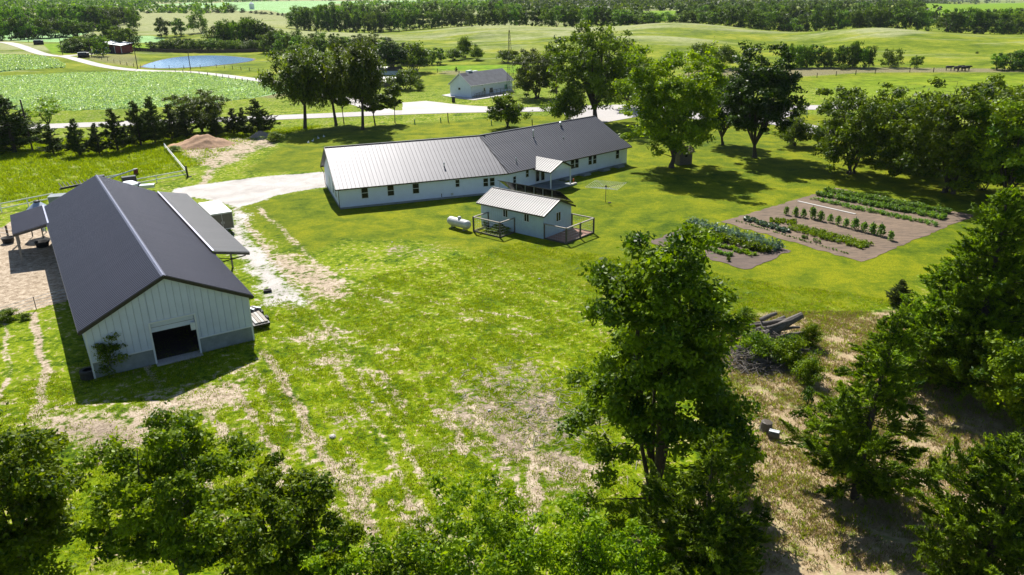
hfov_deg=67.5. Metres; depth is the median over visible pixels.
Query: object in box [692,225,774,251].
corn bed
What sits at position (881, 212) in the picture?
bean bed
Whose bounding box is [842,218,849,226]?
tomato plant
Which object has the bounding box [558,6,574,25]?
distant tree
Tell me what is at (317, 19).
distant tree
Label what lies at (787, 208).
tomato plant
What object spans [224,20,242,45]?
distant tree
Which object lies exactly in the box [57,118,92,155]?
cedar tree
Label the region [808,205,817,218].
tomato plant
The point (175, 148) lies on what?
bush
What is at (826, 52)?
distant tree
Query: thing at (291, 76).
willow tree
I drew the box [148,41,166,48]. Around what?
distant tree
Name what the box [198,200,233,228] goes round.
cargo trailer
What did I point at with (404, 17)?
distant tree
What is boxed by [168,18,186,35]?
distant tree
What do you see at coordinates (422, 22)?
distant tree
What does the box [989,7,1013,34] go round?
distant tree
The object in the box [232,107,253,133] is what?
cedar tree
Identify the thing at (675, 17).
distant tree
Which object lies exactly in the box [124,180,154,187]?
covered trailer
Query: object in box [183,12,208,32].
distant tree
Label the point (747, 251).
corn bed
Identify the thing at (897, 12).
distant tree
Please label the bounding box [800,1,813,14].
distant tree
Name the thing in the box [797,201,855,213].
mulch strip
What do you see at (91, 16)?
distant tree
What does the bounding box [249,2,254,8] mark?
grain bin
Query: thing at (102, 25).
distant tree
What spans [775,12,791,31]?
distant tree
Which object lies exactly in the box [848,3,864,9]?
distant tree
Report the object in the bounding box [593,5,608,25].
distant tree
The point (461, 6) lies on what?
distant tree
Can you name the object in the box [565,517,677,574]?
young tree
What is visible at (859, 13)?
distant tree
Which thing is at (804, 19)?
distant tree
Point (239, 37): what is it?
distant tree
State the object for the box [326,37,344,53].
distant tree
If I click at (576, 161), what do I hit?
window
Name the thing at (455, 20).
distant tree
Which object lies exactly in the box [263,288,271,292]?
plastic crate
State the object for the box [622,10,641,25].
distant tree
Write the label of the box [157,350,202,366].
door slab
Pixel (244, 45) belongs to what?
distant tree
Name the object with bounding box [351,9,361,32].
distant tree
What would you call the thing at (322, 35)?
distant tree
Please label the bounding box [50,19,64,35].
distant tree
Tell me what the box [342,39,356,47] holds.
distant tree
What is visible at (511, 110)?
round tree
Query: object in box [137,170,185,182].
rail fence
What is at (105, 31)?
distant tree
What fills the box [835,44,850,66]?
distant tree
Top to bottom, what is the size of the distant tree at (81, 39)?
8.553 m
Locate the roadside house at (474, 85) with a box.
[443,68,513,99]
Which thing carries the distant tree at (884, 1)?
on the ground at (294, 230)
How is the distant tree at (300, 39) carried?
on the ground at (294, 230)
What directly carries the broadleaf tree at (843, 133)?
on the ground at (294, 230)
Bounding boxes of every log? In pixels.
[759,312,776,320]
[761,318,785,324]
[762,312,803,336]
[762,316,785,325]
[766,320,789,328]
[768,429,779,439]
[782,331,801,337]
[783,326,799,330]
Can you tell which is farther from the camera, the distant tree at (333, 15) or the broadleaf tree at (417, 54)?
the distant tree at (333, 15)
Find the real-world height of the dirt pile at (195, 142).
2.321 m
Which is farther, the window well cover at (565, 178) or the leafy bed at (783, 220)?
the window well cover at (565, 178)
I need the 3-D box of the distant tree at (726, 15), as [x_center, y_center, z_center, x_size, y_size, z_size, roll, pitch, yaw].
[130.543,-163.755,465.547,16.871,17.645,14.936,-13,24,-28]
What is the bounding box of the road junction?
[571,105,790,122]
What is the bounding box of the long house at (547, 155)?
[320,116,631,208]
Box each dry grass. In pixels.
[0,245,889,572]
[658,309,1023,574]
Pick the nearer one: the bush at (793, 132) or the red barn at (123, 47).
the bush at (793, 132)
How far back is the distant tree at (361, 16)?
550.74 m
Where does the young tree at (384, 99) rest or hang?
on the ground at (294, 230)
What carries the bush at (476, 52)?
on the ground at (294, 230)
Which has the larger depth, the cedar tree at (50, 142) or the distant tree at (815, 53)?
the distant tree at (815, 53)
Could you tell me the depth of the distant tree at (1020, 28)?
418.89 m
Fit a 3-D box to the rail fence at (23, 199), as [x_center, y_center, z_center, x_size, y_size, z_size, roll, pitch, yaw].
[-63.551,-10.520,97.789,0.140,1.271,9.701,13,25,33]
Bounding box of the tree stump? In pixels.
[759,419,772,432]
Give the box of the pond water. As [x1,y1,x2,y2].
[142,56,252,67]
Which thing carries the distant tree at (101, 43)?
on the ground at (294, 230)
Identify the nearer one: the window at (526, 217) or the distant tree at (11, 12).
the window at (526, 217)
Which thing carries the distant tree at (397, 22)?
on the ground at (294, 230)
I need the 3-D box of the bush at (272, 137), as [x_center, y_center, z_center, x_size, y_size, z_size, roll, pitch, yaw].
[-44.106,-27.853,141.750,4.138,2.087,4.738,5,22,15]
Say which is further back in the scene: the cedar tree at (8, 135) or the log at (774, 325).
the cedar tree at (8, 135)
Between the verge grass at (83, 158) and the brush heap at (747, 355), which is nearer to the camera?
the brush heap at (747, 355)
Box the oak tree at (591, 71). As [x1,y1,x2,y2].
[540,18,643,117]
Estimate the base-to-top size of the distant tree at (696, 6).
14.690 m
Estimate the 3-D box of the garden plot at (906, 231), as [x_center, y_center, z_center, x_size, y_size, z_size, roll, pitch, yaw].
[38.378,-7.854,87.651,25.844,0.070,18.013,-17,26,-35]
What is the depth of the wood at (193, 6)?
951.38 m
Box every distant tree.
[0,6,12,31]
[0,20,10,40]
[1,17,18,39]
[2,5,18,26]
[8,16,26,38]
[10,6,30,22]
[12,16,35,38]
[13,17,45,39]
[20,6,34,17]
[26,5,44,18]
[33,2,50,19]
[35,15,58,37]
[39,7,63,25]
[41,17,62,37]
[49,4,68,23]
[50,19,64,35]
[52,19,75,37]
[57,40,87,52]
[62,18,78,36]
[63,38,87,51]
[64,6,85,21]
[67,22,88,36]
[70,36,92,51]
[71,21,94,36]
[73,5,89,25]
[74,31,104,50]
[82,5,99,28]
[90,5,111,26]
[90,35,109,55]
[95,18,111,44]
[97,8,125,28]
[98,25,118,39]
[105,25,133,46]
[115,7,128,23]
[118,27,142,47]
[121,7,141,29]
[124,8,143,20]
[145,41,157,47]
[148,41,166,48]
[153,17,169,36]
[157,42,170,48]
[159,38,174,48]
[166,36,182,50]
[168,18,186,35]
[171,37,191,48]
[179,40,195,48]
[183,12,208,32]
[191,39,203,48]
[194,39,210,48]
[200,24,228,44]
[201,38,218,51]
[211,38,227,48]
[213,18,229,40]
[216,21,237,40]
[220,40,235,48]
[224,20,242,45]
[226,4,237,11]
[227,39,242,48]
[234,17,252,42]
[236,17,258,41]
[236,40,256,48]
[243,18,265,44]
[247,40,259,47]
[251,22,270,39]
[255,31,274,52]
[257,25,279,42]
[258,30,281,51]
[270,28,284,40]
[270,32,291,52]
[281,34,292,52]
[283,12,305,28]
[288,29,302,36]
[288,36,302,48]
[289,5,301,16]
[294,8,305,29]
[294,35,311,44]
[299,38,325,51]
[300,7,311,29]
[301,9,320,30]
[307,33,317,39]
[312,31,326,38]
[312,37,325,52]
[313,4,324,31]
[316,39,331,52]
[318,3,334,31]
[319,5,339,31]
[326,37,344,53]
[327,33,339,42]
[330,4,344,31]
[334,9,352,32]
[335,37,347,51]
[342,11,361,32]
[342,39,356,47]
[343,3,353,16]
[350,4,361,15]
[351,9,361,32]
[358,4,373,20]
[360,10,369,32]
[360,11,378,32]
[366,4,380,11]
[371,10,382,30]
[373,12,395,31]
[374,4,391,20]
[381,12,393,30]
[388,1,401,14]
[390,8,405,30]
[395,1,404,9]
[399,9,409,29]
[401,3,418,16]
[404,10,416,29]
[409,9,421,29]
[410,1,423,13]
[416,10,428,28]
[419,2,433,11]
[424,10,437,28]
[427,0,439,12]
[429,47,447,63]
[431,10,440,27]
[434,7,448,27]
[440,2,450,16]
[444,8,455,26]
[448,9,462,26]
[449,1,458,12]
[451,3,466,11]
[458,10,470,24]
[463,4,475,14]
[463,10,479,26]
[474,11,491,25]
[476,2,488,15]
[486,9,496,25]
[487,1,494,10]
[492,10,501,24]
[493,0,504,12]
[498,8,511,24]
[506,7,519,24]
[508,2,521,10]
[513,7,528,25]
[519,6,539,25]
[533,7,543,25]
[538,6,555,26]
[549,4,569,26]
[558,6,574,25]
[566,5,581,26]
[572,7,593,26]
[582,6,600,25]
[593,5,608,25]
[601,7,612,26]
[605,9,618,25]
[611,9,631,25]
[618,11,633,24]
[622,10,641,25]
[628,13,647,24]
[635,10,650,23]
[642,12,659,22]
[647,13,659,23]
[655,12,673,22]
[666,13,687,22]
[673,2,688,13]
[678,10,695,22]
[685,5,693,12]
[688,10,703,23]
[689,3,702,12]
[694,5,708,15]
[695,10,719,24]
[706,9,725,25]
[707,2,723,10]
[713,4,739,26]
[728,6,745,27]
[736,5,762,28]
[737,1,753,16]
[749,12,773,30]
[754,2,767,20]
[760,9,783,30]
[766,0,782,11]
[771,2,788,15]
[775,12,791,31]
[777,17,803,31]
[781,43,794,63]
[784,44,806,67]
[787,1,802,19]
[792,19,808,31]
[796,47,811,67]
[797,13,815,31]
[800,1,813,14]
[802,44,815,66]
[809,1,823,19]
[809,10,824,31]
[809,45,825,66]
[810,3,827,20]
[811,8,832,30]
[815,45,834,67]
[821,1,837,17]
[823,48,840,67]
[826,7,845,29]
[829,9,851,28]
[834,0,843,10]
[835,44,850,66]
[835,44,862,67]
[838,64,847,69]
[840,1,850,9]
[847,9,863,28]
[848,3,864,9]
[848,40,864,67]
[850,7,870,27]
[855,0,873,9]
[855,46,872,67]
[863,5,880,27]
[863,45,878,67]
[871,6,888,27]
[872,1,886,15]
[878,48,905,66]
[879,4,903,27]
[881,0,892,6]
[885,7,912,28]
[892,2,906,21]
[894,0,912,9]
[900,5,913,29]
[909,0,921,10]
[909,7,927,29]
[909,55,924,67]
[913,1,927,13]
[915,9,936,30]
[931,11,965,32]
[943,8,968,32]
[955,6,987,32]
[966,9,990,33]
[975,9,1000,33]
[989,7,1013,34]
[990,52,1010,69]
[994,8,1021,34]
[995,50,1023,70]
[1000,10,1023,34]
[1005,11,1023,34]
[1009,49,1023,68]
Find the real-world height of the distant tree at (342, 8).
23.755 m
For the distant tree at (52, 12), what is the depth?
514.13 m
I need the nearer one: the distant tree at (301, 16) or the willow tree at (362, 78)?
the willow tree at (362, 78)
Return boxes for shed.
[379,66,402,74]
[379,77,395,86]
[476,187,575,238]
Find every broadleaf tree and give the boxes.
[0,401,99,574]
[55,400,270,574]
[161,89,231,133]
[178,451,371,574]
[350,32,383,53]
[374,36,410,66]
[508,46,567,98]
[554,217,769,560]
[609,56,652,107]
[611,40,733,167]
[700,78,753,144]
[712,39,810,157]
[808,82,918,174]
[873,77,1023,195]
[896,91,954,135]
[942,90,1023,192]
[968,325,1023,436]
[971,73,1023,148]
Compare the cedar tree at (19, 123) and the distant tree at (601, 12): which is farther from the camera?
the distant tree at (601, 12)
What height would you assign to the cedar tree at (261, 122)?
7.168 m
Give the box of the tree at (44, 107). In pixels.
[24,96,66,125]
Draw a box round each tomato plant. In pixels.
[783,205,789,214]
[792,205,798,215]
[800,209,806,217]
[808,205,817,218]
[817,210,824,220]
[827,213,833,221]
[835,216,841,224]
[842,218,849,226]
[850,216,860,228]
[860,221,868,231]
[868,221,876,233]
[876,222,885,235]
[887,229,894,240]
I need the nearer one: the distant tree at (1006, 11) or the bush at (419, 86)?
the bush at (419, 86)
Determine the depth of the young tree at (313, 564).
28.58 m
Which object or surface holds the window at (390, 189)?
in the long house at (547, 155)
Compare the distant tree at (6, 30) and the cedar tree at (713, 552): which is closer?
the cedar tree at (713, 552)
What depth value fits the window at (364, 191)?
95.75 m
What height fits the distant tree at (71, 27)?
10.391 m
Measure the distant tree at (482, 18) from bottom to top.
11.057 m
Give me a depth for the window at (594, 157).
112.82 m
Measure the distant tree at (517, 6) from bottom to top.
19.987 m
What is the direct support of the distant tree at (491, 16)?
on the ground at (294, 230)
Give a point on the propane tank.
(452, 221)
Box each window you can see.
[361,188,368,198]
[387,186,394,195]
[412,183,419,193]
[455,179,459,187]
[483,178,488,186]
[489,177,494,185]
[503,210,507,217]
[524,214,529,222]
[556,211,560,221]
[570,160,574,168]
[575,159,578,167]
[588,156,591,164]
[593,155,596,163]
[615,150,619,158]
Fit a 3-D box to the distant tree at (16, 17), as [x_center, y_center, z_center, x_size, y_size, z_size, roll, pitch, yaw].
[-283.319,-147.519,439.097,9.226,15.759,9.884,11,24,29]
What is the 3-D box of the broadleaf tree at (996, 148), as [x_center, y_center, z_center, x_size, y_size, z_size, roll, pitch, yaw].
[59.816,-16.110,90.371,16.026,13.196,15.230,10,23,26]
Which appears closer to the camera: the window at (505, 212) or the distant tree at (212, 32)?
the window at (505, 212)
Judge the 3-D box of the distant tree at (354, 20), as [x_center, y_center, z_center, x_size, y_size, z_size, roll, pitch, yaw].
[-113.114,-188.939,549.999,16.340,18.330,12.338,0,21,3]
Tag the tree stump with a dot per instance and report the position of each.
(766, 425)
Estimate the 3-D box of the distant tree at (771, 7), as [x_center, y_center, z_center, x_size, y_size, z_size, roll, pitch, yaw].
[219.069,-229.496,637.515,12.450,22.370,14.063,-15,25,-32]
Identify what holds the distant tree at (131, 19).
on the ground at (294, 230)
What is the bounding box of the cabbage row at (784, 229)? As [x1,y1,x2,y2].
[743,215,790,232]
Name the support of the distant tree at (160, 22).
on the ground at (294, 230)
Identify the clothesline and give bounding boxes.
[587,180,625,202]
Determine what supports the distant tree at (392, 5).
on the ground at (294, 230)
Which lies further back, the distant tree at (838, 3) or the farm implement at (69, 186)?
the distant tree at (838, 3)
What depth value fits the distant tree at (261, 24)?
384.98 m
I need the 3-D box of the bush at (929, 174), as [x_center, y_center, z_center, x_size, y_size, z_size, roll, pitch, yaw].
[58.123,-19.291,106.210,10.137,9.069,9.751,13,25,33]
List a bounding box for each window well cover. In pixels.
[560,177,572,180]
[579,172,590,175]
[599,168,609,171]
[613,164,624,167]
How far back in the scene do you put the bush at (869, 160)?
115.30 m
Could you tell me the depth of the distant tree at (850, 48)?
250.81 m
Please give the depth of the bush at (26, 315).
63.64 m
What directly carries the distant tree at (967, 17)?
on the ground at (294, 230)
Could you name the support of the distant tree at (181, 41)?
on the ground at (294, 230)
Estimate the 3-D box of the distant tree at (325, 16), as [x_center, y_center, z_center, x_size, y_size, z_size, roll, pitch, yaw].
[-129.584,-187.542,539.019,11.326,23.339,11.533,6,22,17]
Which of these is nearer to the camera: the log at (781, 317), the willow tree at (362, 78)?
the log at (781, 317)
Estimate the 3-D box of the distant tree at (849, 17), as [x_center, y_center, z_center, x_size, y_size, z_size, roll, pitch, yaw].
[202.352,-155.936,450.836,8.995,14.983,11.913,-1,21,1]
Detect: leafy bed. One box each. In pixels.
[769,216,796,224]
[787,224,874,248]
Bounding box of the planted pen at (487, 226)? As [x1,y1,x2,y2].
[472,212,514,237]
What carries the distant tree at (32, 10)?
on the ground at (294, 230)
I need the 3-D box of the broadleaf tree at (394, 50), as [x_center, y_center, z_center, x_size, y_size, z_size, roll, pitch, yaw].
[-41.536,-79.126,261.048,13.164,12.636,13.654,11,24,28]
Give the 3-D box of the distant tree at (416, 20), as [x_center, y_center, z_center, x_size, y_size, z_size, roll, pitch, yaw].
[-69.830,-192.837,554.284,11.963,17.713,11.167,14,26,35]
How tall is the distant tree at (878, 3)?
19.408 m
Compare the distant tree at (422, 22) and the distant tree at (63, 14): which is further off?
the distant tree at (422, 22)
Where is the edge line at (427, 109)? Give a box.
[60,106,617,123]
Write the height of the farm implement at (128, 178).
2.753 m
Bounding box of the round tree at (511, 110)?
[484,91,532,127]
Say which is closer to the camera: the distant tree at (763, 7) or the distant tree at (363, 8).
the distant tree at (763, 7)
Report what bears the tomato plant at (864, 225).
on the garden plot at (906, 231)
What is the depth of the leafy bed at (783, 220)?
86.61 m
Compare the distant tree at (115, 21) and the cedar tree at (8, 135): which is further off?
the distant tree at (115, 21)
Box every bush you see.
[0,307,23,322]
[17,312,31,320]
[91,332,130,380]
[164,145,181,151]
[259,132,285,141]
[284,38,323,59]
[384,68,422,89]
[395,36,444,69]
[413,81,424,90]
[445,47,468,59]
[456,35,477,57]
[465,45,485,60]
[480,224,510,231]
[496,49,516,62]
[539,88,589,119]
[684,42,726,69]
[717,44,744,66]
[720,318,751,341]
[733,305,759,322]
[738,329,778,362]
[766,331,828,368]
[771,112,823,145]
[789,356,828,386]
[798,323,824,347]
[805,125,832,147]
[848,138,893,164]
[874,117,919,167]
[888,121,953,177]
[938,147,1016,190]
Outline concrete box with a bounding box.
[47,193,64,202]
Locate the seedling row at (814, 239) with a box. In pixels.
[801,234,820,242]
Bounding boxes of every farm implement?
[58,179,87,189]
[100,169,140,186]
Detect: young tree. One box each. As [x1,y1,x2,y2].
[295,528,397,574]
[334,75,351,123]
[357,85,395,124]
[364,513,457,574]
[381,75,403,122]
[394,462,547,574]
[501,488,630,574]
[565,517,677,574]
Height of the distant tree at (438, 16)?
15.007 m
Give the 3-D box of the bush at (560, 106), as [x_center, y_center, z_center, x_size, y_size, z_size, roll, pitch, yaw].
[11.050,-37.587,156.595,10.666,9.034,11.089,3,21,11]
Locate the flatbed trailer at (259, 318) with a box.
[250,305,269,327]
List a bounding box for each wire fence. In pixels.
[1,289,64,313]
[101,57,183,68]
[175,69,258,84]
[183,64,277,72]
[805,67,958,77]
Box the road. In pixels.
[28,105,852,128]
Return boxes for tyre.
[79,366,93,380]
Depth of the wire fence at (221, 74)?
257.62 m
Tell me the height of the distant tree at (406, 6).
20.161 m
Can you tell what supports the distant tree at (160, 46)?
on the ground at (294, 230)
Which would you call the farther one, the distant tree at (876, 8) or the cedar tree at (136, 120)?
the distant tree at (876, 8)
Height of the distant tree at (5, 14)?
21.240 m
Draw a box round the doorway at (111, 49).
[108,47,114,52]
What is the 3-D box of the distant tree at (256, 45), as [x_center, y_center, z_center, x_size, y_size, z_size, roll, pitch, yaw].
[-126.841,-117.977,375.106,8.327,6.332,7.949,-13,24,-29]
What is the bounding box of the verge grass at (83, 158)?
[0,124,323,203]
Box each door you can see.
[150,315,193,332]
[535,171,539,183]
[540,172,544,182]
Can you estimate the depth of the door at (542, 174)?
106.11 m
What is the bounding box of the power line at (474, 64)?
[387,60,552,68]
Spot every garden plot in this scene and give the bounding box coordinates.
[651,229,790,268]
[721,188,972,261]
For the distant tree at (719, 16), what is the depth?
472.26 m
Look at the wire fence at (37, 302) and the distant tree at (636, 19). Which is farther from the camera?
the distant tree at (636, 19)
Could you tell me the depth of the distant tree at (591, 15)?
471.23 m
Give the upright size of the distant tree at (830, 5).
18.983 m
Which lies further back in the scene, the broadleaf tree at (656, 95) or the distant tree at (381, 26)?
the distant tree at (381, 26)
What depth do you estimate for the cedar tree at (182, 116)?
146.91 m
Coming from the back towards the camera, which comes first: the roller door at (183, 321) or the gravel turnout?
the gravel turnout
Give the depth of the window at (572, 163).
109.78 m
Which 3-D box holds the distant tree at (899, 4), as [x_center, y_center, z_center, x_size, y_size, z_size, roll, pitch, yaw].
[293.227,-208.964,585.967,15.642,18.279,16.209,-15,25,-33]
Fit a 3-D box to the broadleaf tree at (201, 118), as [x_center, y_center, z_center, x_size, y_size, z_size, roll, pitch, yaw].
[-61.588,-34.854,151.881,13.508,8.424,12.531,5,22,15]
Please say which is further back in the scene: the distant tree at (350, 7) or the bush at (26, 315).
the distant tree at (350, 7)
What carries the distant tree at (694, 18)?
on the ground at (294, 230)
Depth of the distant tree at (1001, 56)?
235.06 m
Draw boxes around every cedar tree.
[0,94,57,155]
[0,125,31,145]
[34,125,63,152]
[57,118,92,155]
[82,123,112,153]
[97,108,136,150]
[122,100,161,146]
[134,95,168,141]
[155,104,185,138]
[175,111,199,136]
[204,118,229,135]
[221,108,240,133]
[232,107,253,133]
[240,98,280,134]
[609,427,773,574]
[778,302,945,503]
[868,256,987,393]
[885,279,913,305]
[902,430,1023,574]
[906,184,1023,401]
[982,207,1023,348]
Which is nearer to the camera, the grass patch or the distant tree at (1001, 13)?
the grass patch
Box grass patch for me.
[449,354,583,411]
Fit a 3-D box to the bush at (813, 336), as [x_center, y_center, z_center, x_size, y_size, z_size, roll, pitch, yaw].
[21.982,3.535,56.186,2.282,1.986,1.993,15,26,36]
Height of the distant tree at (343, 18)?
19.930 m
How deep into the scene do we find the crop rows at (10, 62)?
302.69 m
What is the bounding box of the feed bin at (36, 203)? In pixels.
[27,198,46,237]
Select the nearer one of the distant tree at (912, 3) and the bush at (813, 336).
the bush at (813, 336)
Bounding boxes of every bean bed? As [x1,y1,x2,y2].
[809,196,939,225]
[815,190,947,219]
[823,186,952,212]
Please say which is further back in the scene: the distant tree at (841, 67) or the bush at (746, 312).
the distant tree at (841, 67)
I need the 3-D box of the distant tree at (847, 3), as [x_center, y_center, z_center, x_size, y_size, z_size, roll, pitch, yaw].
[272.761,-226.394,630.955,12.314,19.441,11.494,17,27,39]
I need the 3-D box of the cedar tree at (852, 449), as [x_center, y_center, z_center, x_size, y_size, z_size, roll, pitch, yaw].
[17.380,5.560,38.044,6.530,11.221,7.970,-17,26,-35]
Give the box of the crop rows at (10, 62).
[0,54,65,71]
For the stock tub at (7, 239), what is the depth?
84.07 m
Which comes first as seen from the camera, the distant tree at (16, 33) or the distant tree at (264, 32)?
the distant tree at (264, 32)
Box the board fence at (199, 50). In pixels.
[133,48,267,52]
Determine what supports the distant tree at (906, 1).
on the ground at (294, 230)
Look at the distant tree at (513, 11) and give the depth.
474.32 m
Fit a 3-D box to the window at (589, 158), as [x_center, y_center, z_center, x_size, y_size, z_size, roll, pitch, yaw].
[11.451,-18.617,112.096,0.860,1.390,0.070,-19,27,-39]
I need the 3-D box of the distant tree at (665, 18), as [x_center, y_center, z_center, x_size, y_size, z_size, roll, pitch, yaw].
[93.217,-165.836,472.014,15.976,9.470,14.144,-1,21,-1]
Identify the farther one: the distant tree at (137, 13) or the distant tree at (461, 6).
the distant tree at (461, 6)
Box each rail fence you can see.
[0,193,52,212]
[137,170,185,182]
[164,144,185,171]
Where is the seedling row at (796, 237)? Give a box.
[736,220,847,253]
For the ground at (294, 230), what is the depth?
73.28 m
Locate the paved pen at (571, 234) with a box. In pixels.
[544,213,594,243]
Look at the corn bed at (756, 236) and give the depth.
80.58 m
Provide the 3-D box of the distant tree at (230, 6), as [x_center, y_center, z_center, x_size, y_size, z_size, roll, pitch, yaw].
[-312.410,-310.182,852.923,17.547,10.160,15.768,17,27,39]
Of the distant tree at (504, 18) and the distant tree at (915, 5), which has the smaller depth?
the distant tree at (504, 18)
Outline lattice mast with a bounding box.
[506,31,514,92]
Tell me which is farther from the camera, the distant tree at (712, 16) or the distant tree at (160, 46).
the distant tree at (712, 16)
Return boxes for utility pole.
[19,100,33,150]
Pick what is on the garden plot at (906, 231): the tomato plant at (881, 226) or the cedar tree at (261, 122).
the tomato plant at (881, 226)
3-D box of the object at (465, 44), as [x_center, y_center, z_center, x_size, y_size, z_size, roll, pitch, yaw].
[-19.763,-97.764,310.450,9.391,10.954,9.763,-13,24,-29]
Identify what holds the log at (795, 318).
on the brush heap at (773, 336)
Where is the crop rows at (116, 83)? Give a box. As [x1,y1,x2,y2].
[0,71,274,110]
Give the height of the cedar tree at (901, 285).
2.368 m
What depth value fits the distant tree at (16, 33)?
436.10 m
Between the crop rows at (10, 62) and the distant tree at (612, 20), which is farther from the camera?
the distant tree at (612, 20)
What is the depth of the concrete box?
97.71 m
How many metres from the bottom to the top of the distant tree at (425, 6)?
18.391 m
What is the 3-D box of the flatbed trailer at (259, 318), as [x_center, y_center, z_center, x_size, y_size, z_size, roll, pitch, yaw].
[-20.951,2.340,62.556,1.480,0.810,4.400,-14,24,-30]
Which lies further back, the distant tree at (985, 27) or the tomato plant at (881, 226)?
the distant tree at (985, 27)
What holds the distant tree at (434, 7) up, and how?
on the ground at (294, 230)
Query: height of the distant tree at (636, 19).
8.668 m
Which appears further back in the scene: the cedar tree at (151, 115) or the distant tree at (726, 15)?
the distant tree at (726, 15)
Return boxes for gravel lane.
[0,42,398,113]
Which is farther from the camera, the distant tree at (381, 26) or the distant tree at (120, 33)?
the distant tree at (381, 26)
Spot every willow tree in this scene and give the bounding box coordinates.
[255,45,329,128]
[300,49,350,125]
[319,37,386,129]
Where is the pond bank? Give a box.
[139,55,254,68]
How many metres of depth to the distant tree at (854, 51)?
250.03 m
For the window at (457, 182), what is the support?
in the long house at (547, 155)
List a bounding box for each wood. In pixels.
[0,0,495,13]
[169,0,1014,3]
[489,0,1023,23]
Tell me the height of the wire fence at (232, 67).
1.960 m
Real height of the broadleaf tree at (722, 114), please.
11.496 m
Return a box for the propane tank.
[447,216,470,230]
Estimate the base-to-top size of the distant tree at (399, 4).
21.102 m
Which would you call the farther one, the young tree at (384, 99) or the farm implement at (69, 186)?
the young tree at (384, 99)
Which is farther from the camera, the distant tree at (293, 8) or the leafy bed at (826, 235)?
the distant tree at (293, 8)
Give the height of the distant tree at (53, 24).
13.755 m
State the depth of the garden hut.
116.68 m
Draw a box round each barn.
[10,175,254,378]
[102,40,132,52]
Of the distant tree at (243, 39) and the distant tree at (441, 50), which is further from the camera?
the distant tree at (243, 39)
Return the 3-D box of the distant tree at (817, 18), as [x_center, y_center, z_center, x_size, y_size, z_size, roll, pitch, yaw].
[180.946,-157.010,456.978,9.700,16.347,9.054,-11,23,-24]
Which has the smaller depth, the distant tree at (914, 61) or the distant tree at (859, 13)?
the distant tree at (914, 61)
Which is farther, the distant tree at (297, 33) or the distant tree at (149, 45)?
the distant tree at (297, 33)
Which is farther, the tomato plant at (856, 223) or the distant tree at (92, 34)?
the distant tree at (92, 34)
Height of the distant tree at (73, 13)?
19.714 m
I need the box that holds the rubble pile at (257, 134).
[248,131,269,138]
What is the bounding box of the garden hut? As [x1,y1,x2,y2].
[674,146,694,164]
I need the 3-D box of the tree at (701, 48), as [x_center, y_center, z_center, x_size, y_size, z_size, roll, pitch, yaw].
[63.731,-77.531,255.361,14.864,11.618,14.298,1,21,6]
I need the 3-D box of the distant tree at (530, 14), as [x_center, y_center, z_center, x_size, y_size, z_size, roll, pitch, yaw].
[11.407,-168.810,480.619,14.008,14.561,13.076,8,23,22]
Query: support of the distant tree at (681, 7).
on the ground at (294, 230)
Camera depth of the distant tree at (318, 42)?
339.61 m
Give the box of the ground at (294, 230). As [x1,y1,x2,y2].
[0,0,1023,574]
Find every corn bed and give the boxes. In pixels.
[683,216,785,250]
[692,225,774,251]
[700,241,758,255]
[705,246,733,255]
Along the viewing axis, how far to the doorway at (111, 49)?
355.32 m
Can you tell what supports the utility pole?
on the ground at (294, 230)
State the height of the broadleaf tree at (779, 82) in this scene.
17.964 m
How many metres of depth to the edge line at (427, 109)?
178.39 m
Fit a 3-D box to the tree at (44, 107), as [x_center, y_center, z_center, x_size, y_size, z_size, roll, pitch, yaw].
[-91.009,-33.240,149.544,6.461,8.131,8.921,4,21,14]
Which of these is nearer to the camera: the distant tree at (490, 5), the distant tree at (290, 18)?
the distant tree at (290, 18)
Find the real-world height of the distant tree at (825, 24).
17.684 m
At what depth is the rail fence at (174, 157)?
125.25 m
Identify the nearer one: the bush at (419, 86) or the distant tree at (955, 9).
the bush at (419, 86)
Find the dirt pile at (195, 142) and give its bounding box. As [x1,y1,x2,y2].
[168,134,235,149]
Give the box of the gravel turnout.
[402,101,502,113]
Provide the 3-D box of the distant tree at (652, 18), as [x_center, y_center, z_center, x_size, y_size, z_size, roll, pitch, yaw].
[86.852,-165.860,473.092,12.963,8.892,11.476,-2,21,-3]
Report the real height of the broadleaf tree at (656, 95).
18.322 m
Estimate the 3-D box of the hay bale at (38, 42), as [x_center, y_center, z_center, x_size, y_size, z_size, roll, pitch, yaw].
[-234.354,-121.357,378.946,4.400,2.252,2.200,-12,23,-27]
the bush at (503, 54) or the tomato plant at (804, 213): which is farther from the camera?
the bush at (503, 54)
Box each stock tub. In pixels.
[0,236,13,243]
[34,239,48,247]
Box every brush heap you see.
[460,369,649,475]
[721,338,803,389]
[732,322,822,363]
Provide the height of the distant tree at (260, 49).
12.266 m

